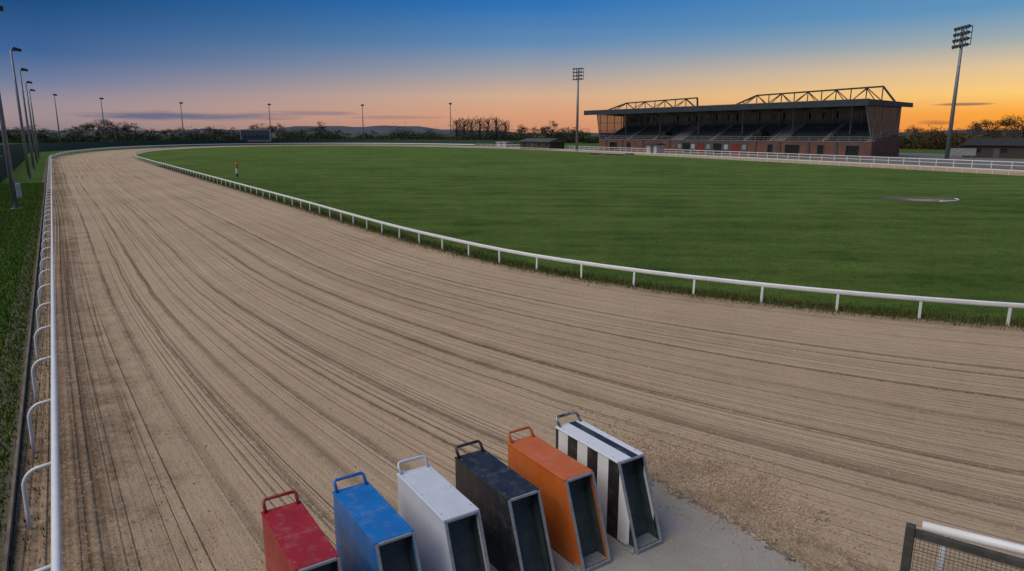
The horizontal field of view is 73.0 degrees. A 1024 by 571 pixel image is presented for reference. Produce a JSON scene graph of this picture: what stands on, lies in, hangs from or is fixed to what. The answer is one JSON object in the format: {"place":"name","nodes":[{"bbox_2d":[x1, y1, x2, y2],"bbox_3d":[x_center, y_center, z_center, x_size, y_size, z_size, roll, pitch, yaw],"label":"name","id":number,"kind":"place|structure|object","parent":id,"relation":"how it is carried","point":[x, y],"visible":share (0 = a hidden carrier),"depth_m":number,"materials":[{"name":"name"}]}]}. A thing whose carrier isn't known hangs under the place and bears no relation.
{"place":"outdoors","nodes":[
{"label":"outdoors","id":0,"kind":"place"},
{"bbox_2d":[0,157,47,570],"bbox_3d":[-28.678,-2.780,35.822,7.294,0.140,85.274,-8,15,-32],"label":"verge grass","id":1,"kind":"structure","parent":0,"point":[28,217],"depth_m":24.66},
{"bbox_2d":[0,188,50,570],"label":"verge weeds","id":2,"kind":"object","parent":1,"relation":"on","point":[21,467],"visible":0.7,"depth_m":14.54,"materials":[{"name":"green plant"}]},
{"bbox_2d":[2,156,48,570],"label":"edging board","id":3,"kind":"object","parent":1,"relation":"on","point":[9,536],"visible":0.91,"depth_m":11.17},
{"bbox_2d":[0,135,1023,553],"bbox_3d":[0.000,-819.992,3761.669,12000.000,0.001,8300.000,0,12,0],"label":"ground","id":4,"kind":"structure","parent":0,"point":[20,173],"depth_m":115.66,"materials":[{"name":"green plant"}]},
{"bbox_2d":[0,5,21,209],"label":"lamp pole","id":5,"kind":"object","parent":4,"relation":"on","point":[15,191],"visible":0.94,"depth_m":46.47,"materials":[{"name":"metal"}]},
{"bbox_2d":[0,147,24,183],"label":"green fence","id":6,"kind":"object","parent":4,"relation":"on","point":[17,157],"visible":0.65,"depth_m":97.31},
{"bbox_2d":[10,47,32,178],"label":"lamp pole","id":7,"kind":"object","parent":4,"relation":"on","point":[21,121],"visible":1,"depth_m":76.70,"materials":[{"name":"metal"}]},
{"bbox_2d":[10,125,37,134],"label":"tree","id":8,"kind":"object","parent":4,"relation":"on","point":[14,129],"visible":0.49,"depth_m":395.65,"materials":[{"name":"brown plant"}]},
{"bbox_2d":[19,68,36,169],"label":"lamp pole","id":9,"kind":"object","parent":4,"relation":"on","point":[28,132],"visible":0.94,"depth_m":97.24,"materials":[{"name":"metal"}]},
{"bbox_2d":[25,81,37,162],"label":"lamp pole","id":10,"kind":"object","parent":4,"relation":"on","point":[34,144],"visible":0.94,"depth_m":119.33,"materials":[{"name":"metal"}]},
{"bbox_2d":[29,89,39,158],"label":"lamp pole","id":11,"kind":"object","parent":4,"relation":"on","point":[34,124],"visible":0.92,"depth_m":139.00,"materials":[{"name":"metal"}]},
{"bbox_2d":[30,128,60,138],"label":"tree","id":12,"kind":"object","parent":4,"relation":"on","point":[49,133],"visible":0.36,"depth_m":383.86,"materials":[{"name":"brown plant"}]},
{"bbox_2d":[53,94,60,141],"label":"lamp pole","id":13,"kind":"object","parent":4,"relation":"on","point":[57,117],"visible":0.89,"depth_m":289.46,"materials":[{"name":"metal"}]},
{"bbox_2d":[50,128,81,138],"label":"tree","id":14,"kind":"object","parent":4,"relation":"on","point":[65,133],"visible":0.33,"depth_m":388.05,"materials":[{"name":"brown plant"}]},
{"bbox_2d":[65,122,97,134],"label":"tree","id":15,"kind":"object","parent":4,"relation":"on","point":[78,128],"visible":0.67,"depth_m":396.73,"materials":[{"name":"brown plant"}]},
{"bbox_2d":[78,119,113,133],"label":"tree","id":16,"kind":"object","parent":4,"relation":"on","point":[85,127],"visible":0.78,"depth_m":381.66,"materials":[{"name":"brown plant"}]},
{"bbox_2d":[99,98,106,140],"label":"lamp pole","id":17,"kind":"object","parent":4,"relation":"on","point":[103,119],"visible":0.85,"depth_m":297.59,"materials":[{"name":"metal"}]},
{"bbox_2d":[100,118,132,137],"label":"tree","id":18,"kind":"object","parent":4,"relation":"on","point":[120,128],"visible":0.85,"depth_m":387.79,"materials":[{"name":"brown plant"}]},
{"bbox_2d":[123,123,151,137],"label":"tree","id":19,"kind":"object","parent":4,"relation":"on","point":[131,130],"visible":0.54,"depth_m":393.46,"materials":[{"name":"brown plant"}]},
{"bbox_2d":[138,128,167,140],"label":"tree","id":20,"kind":"object","parent":4,"relation":"on","point":[153,131],"visible":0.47,"depth_m":387.89,"materials":[{"name":"brown plant"}]},
{"bbox_2d":[159,126,187,136],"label":"tree","id":21,"kind":"object","parent":4,"relation":"on","point":[172,131],"visible":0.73,"depth_m":397.52,"materials":[{"name":"brown plant"}]},
{"bbox_2d":[179,102,184,139],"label":"lamp pole","id":22,"kind":"object","parent":4,"relation":"on","point":[182,120],"visible":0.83,"depth_m":315.60,"materials":[{"name":"metal"}]},
{"bbox_2d":[184,128,208,139],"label":"tree","id":23,"kind":"object","parent":4,"relation":"on","point":[194,131],"visible":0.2,"depth_m":393.56,"materials":[{"name":"brown plant"}]},
{"bbox_2d":[201,126,225,135],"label":"tree","id":24,"kind":"object","parent":4,"relation":"on","point":[210,130],"visible":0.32,"depth_m":395.93,"materials":[{"name":"brown plant"}]},
{"bbox_2d":[221,127,239,138],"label":"tree","id":25,"kind":"object","parent":4,"relation":"on","point":[228,133],"visible":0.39,"depth_m":387.60,"materials":[{"name":"brown plant"}]},
{"bbox_2d":[235,163,237,176],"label":"marker post","id":26,"kind":"object","parent":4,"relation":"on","point":[236,165],"visible":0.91,"depth_m":81.80,"materials":[{"name":"paint"}]},
{"bbox_2d":[240,129,270,144],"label":"scoreboard","id":27,"kind":"object","parent":4,"relation":"on","point":[255,134],"visible":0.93,"depth_m":310.89,"materials":[{"name":"black metal"}]},
{"bbox_2d":[248,124,271,133],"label":"tree","id":28,"kind":"object","parent":4,"relation":"on","point":[253,126],"visible":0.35,"depth_m":394.89,"materials":[{"name":"brown plant"}]},
{"bbox_2d":[0,139,520,154],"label":"perimeter fence","id":29,"kind":"object","parent":4,"relation":"on","point":[56,146],"visible":0.69,"depth_m":289.85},
{"bbox_2d":[267,104,271,139],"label":"lamp pole","id":30,"kind":"object","parent":4,"relation":"on","point":[269,120],"visible":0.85,"depth_m":327.53,"materials":[{"name":"metal"}]},
{"bbox_2d":[262,124,288,137],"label":"tree","id":31,"kind":"object","parent":4,"relation":"on","point":[273,128],"visible":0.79,"depth_m":396.96,"materials":[{"name":"brown plant"}]},
{"bbox_2d":[285,129,308,138],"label":"tree","id":32,"kind":"object","parent":4,"relation":"on","point":[304,130],"visible":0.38,"depth_m":387.78,"materials":[{"name":"brown plant"}]},
{"bbox_2d":[0,122,615,142],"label":"hedgerow","id":33,"kind":"object","parent":4,"relation":"on","point":[582,137],"visible":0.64,"depth_m":376.93,"materials":[{"name":"green plant"}]},
{"bbox_2d":[306,121,329,138],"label":"tree","id":34,"kind":"object","parent":4,"relation":"on","point":[321,127],"visible":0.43,"depth_m":396.73,"materials":[{"name":"brown plant"}]},
{"bbox_2d":[326,129,350,138],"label":"tree","id":35,"kind":"object","parent":4,"relation":"on","point":[338,131],"visible":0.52,"depth_m":394.15,"materials":[{"name":"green plant"}]},
{"bbox_2d":[361,104,363,138],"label":"lamp pole","id":36,"kind":"object","parent":4,"relation":"on","point":[362,105],"visible":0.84,"depth_m":327.29,"materials":[{"name":"metal"}]},
{"bbox_2d":[418,129,438,138],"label":"tree","id":37,"kind":"object","parent":4,"relation":"on","point":[428,133],"visible":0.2,"depth_m":397.73,"materials":[{"name":"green plant"}]},
{"bbox_2d":[449,103,451,139],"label":"lamp pole","id":38,"kind":"object","parent":4,"relation":"on","point":[450,120],"visible":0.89,"depth_m":317.45,"materials":[{"name":"metal"}]},
{"bbox_2d":[448,118,461,138],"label":"tree","id":39,"kind":"object","parent":4,"relation":"on","point":[456,124],"visible":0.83,"depth_m":393.14,"materials":[{"name":"brown plant"}]},
{"bbox_2d":[458,116,473,137],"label":"tree","id":40,"kind":"object","parent":4,"relation":"on","point":[463,127],"visible":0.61,"depth_m":397.89,"materials":[{"name":"brown plant"}]},
{"bbox_2d":[463,116,477,136],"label":"tree","id":41,"kind":"object","parent":4,"relation":"on","point":[471,125],"visible":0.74,"depth_m":389.75,"materials":[{"name":"brown plant"}]},
{"bbox_2d":[474,116,486,135],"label":"tree","id":42,"kind":"object","parent":4,"relation":"on","point":[479,126],"visible":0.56,"depth_m":395.87,"materials":[{"name":"brown plant"}]},
{"bbox_2d":[481,118,493,138],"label":"tree","id":43,"kind":"object","parent":4,"relation":"on","point":[487,129],"visible":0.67,"depth_m":387.34,"materials":[{"name":"brown plant"}]},
{"bbox_2d":[488,116,506,139],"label":"tree","id":44,"kind":"object","parent":4,"relation":"on","point":[497,123],"visible":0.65,"depth_m":393.48,"materials":[{"name":"brown plant"}]},
{"bbox_2d":[495,142,513,146],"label":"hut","id":45,"kind":"object","parent":4,"relation":"on","point":[504,143],"visible":0.76,"depth_m":259.74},
{"bbox_2d":[497,120,514,132],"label":"tree","id":46,"kind":"object","parent":4,"relation":"on","point":[505,124],"visible":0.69,"depth_m":392.18,"materials":[{"name":"brown plant"}]},
{"bbox_2d":[508,124,529,138],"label":"tree","id":47,"kind":"object","parent":4,"relation":"on","point":[521,130],"visible":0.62,"depth_m":387.97,"materials":[{"name":"brown plant"}]},
{"bbox_2d":[528,126,548,137],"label":"tree","id":48,"kind":"object","parent":4,"relation":"on","point":[535,129],"visible":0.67,"depth_m":388.80,"materials":[{"name":"brown plant"}]},
{"bbox_2d":[519,138,565,149],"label":"hut","id":49,"kind":"object","parent":4,"relation":"on","point":[539,143],"visible":0.94,"depth_m":227.23,"materials":[{"name":"grey"}]},
{"bbox_2d":[537,121,568,137],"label":"tree","id":50,"kind":"object","parent":4,"relation":"on","point":[544,128],"visible":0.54,"depth_m":381.96,"materials":[{"name":"brown plant"}]},
{"bbox_2d":[556,126,578,140],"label":"tree","id":51,"kind":"object","parent":4,"relation":"on","point":[570,130],"visible":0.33,"depth_m":388.82,"materials":[{"name":"brown plant"}]},
{"bbox_2d":[573,68,583,150],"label":"floodlight mast","id":52,"kind":"object","parent":4,"relation":"on","point":[577,75],"visible":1,"depth_m":201.69,"materials":[{"name":"metal"}]},
{"bbox_2d":[564,148,1023,168],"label":"apron","id":53,"kind":"object","parent":4,"relation":"on","point":[906,157],"depth_m":137.57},
{"bbox_2d":[584,86,912,156],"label":"grandstand","id":54,"kind":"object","parent":53,"relation":"on","point":[854,127],"visible":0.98,"depth_m":173.94,"materials":[{"name":"red brick"}]},
{"bbox_2d":[609,142,616,149],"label":"doorway","id":55,"kind":"structure","parent":54,"relation":"in","point":[611,144],"depth_m":218.18,"materials":[{"name":"black glass"}]},
{"bbox_2d":[626,142,630,149],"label":"doorway","id":56,"kind":"structure","parent":54,"relation":"in","point":[628,146],"depth_m":212.19,"materials":[{"name":"black glass"}]},
{"bbox_2d":[629,117,642,122],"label":"window","id":57,"kind":"structure","parent":54,"relation":"in","point":[631,119],"depth_m":223.17,"materials":[{"name":"black glass"}]},
{"bbox_2d":[646,116,659,122],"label":"window","id":58,"kind":"structure","parent":54,"relation":"in","point":[648,119],"depth_m":216.86,"materials":[{"name":"black glass"}]},
{"bbox_2d":[664,116,679,121],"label":"window","id":59,"kind":"structure","parent":54,"relation":"in","point":[667,118],"depth_m":210.31,"materials":[{"name":"black glass"}]},
{"bbox_2d":[682,143,689,151],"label":"doorway","id":60,"kind":"structure","parent":54,"relation":"in","point":[686,146],"depth_m":192.90,"materials":[{"name":"black glass"}]},
{"bbox_2d":[684,115,700,121],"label":"window","id":61,"kind":"structure","parent":54,"relation":"in","point":[696,117],"depth_m":203.67,"materials":[{"name":"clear glass"}]},
{"bbox_2d":[696,143,703,152],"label":"doorway","id":62,"kind":"structure","parent":54,"relation":"in","point":[699,146],"depth_m":188.75,"materials":[{"name":"red paint"}]},
{"bbox_2d":[704,115,722,121],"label":"window","id":63,"kind":"structure","parent":54,"relation":"in","point":[708,118],"depth_m":196.80,"materials":[{"name":"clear glass"}]},
{"bbox_2d":[713,143,720,152],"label":"doorway","id":64,"kind":"structure","parent":54,"relation":"in","point":[716,146],"depth_m":183.91,"materials":[{"name":"black glass"}]},
{"bbox_2d":[731,144,739,153],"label":"doorway","id":65,"kind":"structure","parent":54,"relation":"in","point":[734,147],"depth_m":178.86,"materials":[{"name":"red paint"}]},
{"bbox_2d":[727,114,745,120],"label":"window","id":66,"kind":"structure","parent":54,"relation":"in","point":[738,117],"depth_m":190.23,"materials":[{"name":"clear glass"}]},
{"bbox_2d":[750,113,770,120],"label":"window","id":67,"kind":"structure","parent":54,"relation":"in","point":[764,116],"depth_m":183.37,"materials":[{"name":"black glass"}]},
{"bbox_2d":[766,144,772,153],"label":"doorway","id":68,"kind":"structure","parent":54,"relation":"in","point":[769,146],"depth_m":170.48,"materials":[{"name":"black glass"}]},
{"bbox_2d":[776,112,798,119],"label":"window","id":69,"kind":"structure","parent":54,"relation":"in","point":[784,116],"depth_m":177.19,"materials":[{"name":"black glass"}]},
{"bbox_2d":[784,144,799,154],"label":"doorway","id":70,"kind":"structure","parent":54,"relation":"in","point":[794,149],"depth_m":165.36,"materials":[{"name":"black glass"}]},
{"bbox_2d":[803,112,826,119],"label":"window","id":71,"kind":"structure","parent":54,"relation":"in","point":[810,115],"depth_m":170.48,"materials":[{"name":"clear glass"}]},
{"bbox_2d":[816,145,823,155],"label":"doorway","id":72,"kind":"structure","parent":54,"relation":"in","point":[820,148],"depth_m":159.37,"materials":[{"name":"black glass"}]},
{"bbox_2d":[834,111,858,118],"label":"window","id":73,"kind":"structure","parent":54,"relation":"in","point":[838,114],"depth_m":164.13,"materials":[{"name":"black glass"}]},
{"bbox_2d":[844,145,859,156],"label":"doorway","id":74,"kind":"structure","parent":54,"relation":"in","point":[850,150],"depth_m":153.04,"materials":[{"name":"black glass"}]},
{"bbox_2d":[864,110,892,118],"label":"window","id":75,"kind":"structure","parent":54,"relation":"in","point":[878,113],"depth_m":157.59,"materials":[{"name":"black glass"}]},
{"bbox_2d":[944,24,972,158],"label":"floodlight mast","id":76,"kind":"object","parent":53,"relation":"on","point":[962,38],"visible":1,"depth_m":138.58,"materials":[{"name":"metal"}]},
{"bbox_2d":[950,148,976,157],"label":"notice board","id":77,"kind":"object","parent":53,"relation":"on","point":[971,152],"visible":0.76,"depth_m":145.63,"materials":[{"name":"grey paint"}]},
{"bbox_2d":[962,138,1023,158],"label":"shed","id":78,"kind":"structure","parent":53,"relation":"on","point":[1011,148],"depth_m":144.92,"materials":[{"name":"grey"}]},
{"bbox_2d":[993,148,999,157],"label":"door","id":79,"kind":"structure","parent":78,"relation":"in","point":[996,150],"depth_m":144.63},
{"bbox_2d":[899,130,924,148],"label":"tree","id":80,"kind":"object","parent":4,"relation":"on","point":[909,134],"visible":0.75,"depth_m":233.28,"materials":[{"name":"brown plant"}]},
{"bbox_2d":[906,125,942,135],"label":"tree","id":81,"kind":"object","parent":4,"relation":"on","point":[914,129],"visible":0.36,"depth_m":239.27,"materials":[{"name":"brown plant"}]},
{"bbox_2d":[900,122,1023,149],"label":"hedgerow","id":82,"kind":"object","parent":4,"relation":"on","point":[932,141],"visible":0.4,"depth_m":224.55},
{"bbox_2d":[947,126,989,139],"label":"tree","id":83,"kind":"object","parent":4,"relation":"on","point":[972,130],"visible":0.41,"depth_m":231.92,"materials":[{"name":"brown plant"}]},
{"bbox_2d":[965,115,1019,134],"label":"tree","id":84,"kind":"object","parent":4,"relation":"on","point":[983,123],"visible":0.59,"depth_m":240.44,"materials":[{"name":"brown plant"}]},
{"bbox_2d":[987,126,1022,137],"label":"tree","id":85,"kind":"object","parent":4,"relation":"on","point":[1011,130],"visible":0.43,"depth_m":229.56,"materials":[{"name":"brown plant"}]},
{"bbox_2d":[997,113,1023,134],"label":"tree","id":86,"kind":"object","parent":4,"relation":"on","point":[1015,125],"visible":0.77,"depth_m":238.22,"materials":[{"name":"brown plant"}]},
{"bbox_2d":[1014,126,1023,137],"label":"tree","id":87,"kind":"object","parent":4,"relation":"on","point":[1020,130],"visible":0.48,"depth_m":229.87,"materials":[{"name":"brown plant"}]},
{"bbox_2d":[0,0,1023,133],"label":"sky","id":88,"kind":"structure","parent":0,"point":[513,61],"materials":[{"name":"blue"}]},
{"bbox_2d":[6,125,1021,134],"bbox_3d":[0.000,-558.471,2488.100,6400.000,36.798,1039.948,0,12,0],"label":"hills","id":89,"kind":"structure","parent":0,"point":[381,130],"depth_m":2444.28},
{"bbox_2d":[10,145,1023,570],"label":"sand track","id":90,"kind":"structure","parent":0,"point":[118,199],"depth_m":14.24,"materials":[{"name":"sand"}]},
{"bbox_2d":[21,143,474,570],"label":"rail","id":91,"kind":"object","parent":90,"relation":"on","point":[56,563],"visible":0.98,"depth_m":11.05,"materials":[{"name":"white plastic"}]},
{"bbox_2d":[50,226,1023,570],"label":"sand clods","id":92,"kind":"object","parent":90,"relation":"on","point":[708,484],"visible":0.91,"depth_m":10.60,"materials":[{"name":"sand"}]},
{"bbox_2d":[645,143,665,153],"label":"rail hut","id":93,"kind":"object","parent":90,"relation":"on","point":[655,148],"visible":0.82,"depth_m":174.58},
{"bbox_2d":[489,456,883,570],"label":"concrete pad","id":94,"kind":"object","parent":90,"relation":"on","point":[667,555],"visible":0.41,"depth_m":8.57,"materials":[{"name":"concrete"}]},
{"bbox_2d":[261,490,341,570],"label":"starting trap","id":95,"kind":"object","parent":94,"relation":"on","point":[295,538],"visible":1,"depth_m":7.01,"materials":[{"name":"red paint"}]},
{"bbox_2d":[332,472,421,570],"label":"starting trap","id":96,"kind":"object","parent":94,"relation":"on","point":[374,530],"visible":0.97,"depth_m":7.31,"materials":[{"name":"blue paint"}]},
{"bbox_2d":[396,455,490,570],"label":"starting trap","id":97,"kind":"object","parent":94,"relation":"on","point":[439,514],"visible":0.95,"depth_m":7.60,"materials":[{"name":"white paint"}]},
{"bbox_2d":[454,440,554,570],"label":"starting trap","id":98,"kind":"object","parent":94,"relation":"on","point":[505,499],"visible":0.98,"depth_m":7.99,"materials":[{"name":"black paint"}]},
{"bbox_2d":[507,426,611,570],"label":"starting trap","id":99,"kind":"object","parent":94,"relation":"on","point":[565,484],"visible":0.92,"depth_m":8.39,"materials":[{"name":"orange paint"}]},
{"bbox_2d":[555,411,662,553],"bbox_3d":[1.224,2.513,9.094,0.536,1.184,1.733,-8,15,-33],"label":"starting trap","id":100,"kind":"object","parent":94,"relation":"on","point":[619,468],"visible":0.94,"depth_m":8.77,"materials":[{"name":"metal"}]},
{"bbox_2d":[483,144,1023,168],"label":"home straight fence","id":101,"kind":"object","parent":90,"relation":"on","point":[936,162],"visible":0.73,"depth_m":129.07,"materials":[{"name":"white plastic"}]},
{"bbox_2d":[900,522,1023,570],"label":"fence panel","id":102,"kind":"object","parent":90,"relation":"on","point":[912,532],"visible":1,"depth_m":7.11,"materials":[{"name":"metal"}]},
{"bbox_2d":[922,521,1023,570],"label":"bend rail","id":103,"kind":"object","parent":90,"relation":"on","point":[983,540],"visible":0.95,"depth_m":7.25,"materials":[{"name":"white plastic"}]},
{"bbox_2d":[137,146,1023,325],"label":"infield grass","id":104,"kind":"structure","parent":0,"point":[774,187],"depth_m":44.84,"materials":[{"name":"plant"}]},
{"bbox_2d":[135,144,1023,325],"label":"rail","id":105,"kind":"object","parent":104,"relation":"on","point":[920,299],"visible":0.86,"depth_m":23.62,"materials":[{"name":"white plastic"}]},
{"bbox_2d":[154,165,1023,330],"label":"rail weeds","id":106,"kind":"object","parent":104,"relation":"on","point":[663,287],"visible":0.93,"depth_m":22.84,"materials":[{"name":"green plant"}]},
{"bbox_2d":[606,154,623,155],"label":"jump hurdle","id":107,"kind":"object","parent":104,"relation":"on","point":[614,154],"visible":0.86,"depth_m":158.43,"materials":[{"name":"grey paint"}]},
{"bbox_2d":[878,196,963,202],"bbox_3d":[31.787,-6.752,54.040,6.104,0.001,5.728,7,14,29],"label":"patch rim","id":108,"kind":"object","parent":104,"relation":"on","point":[920,196],"visible":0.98,"depth_m":53.66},
{"bbox_2d":[881,196,953,202],"bbox_3d":[31.743,-6.751,54.018,5.552,0.001,5.185,7,14,29],"label":"bare patch","id":109,"kind":"object","parent":108,"relation":"on","point":[906,198],"visible":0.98,"depth_m":54.44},
{"bbox_2d":[907,199,939,200],"bbox_3d":[31.709,-6.557,53.118,3.175,0.001,1.646,2,13,10],"label":"pale scuff","id":110,"kind":"object","parent":109,"relation":"on","point":[924,199],"visible":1,"depth_m":53.57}
]}

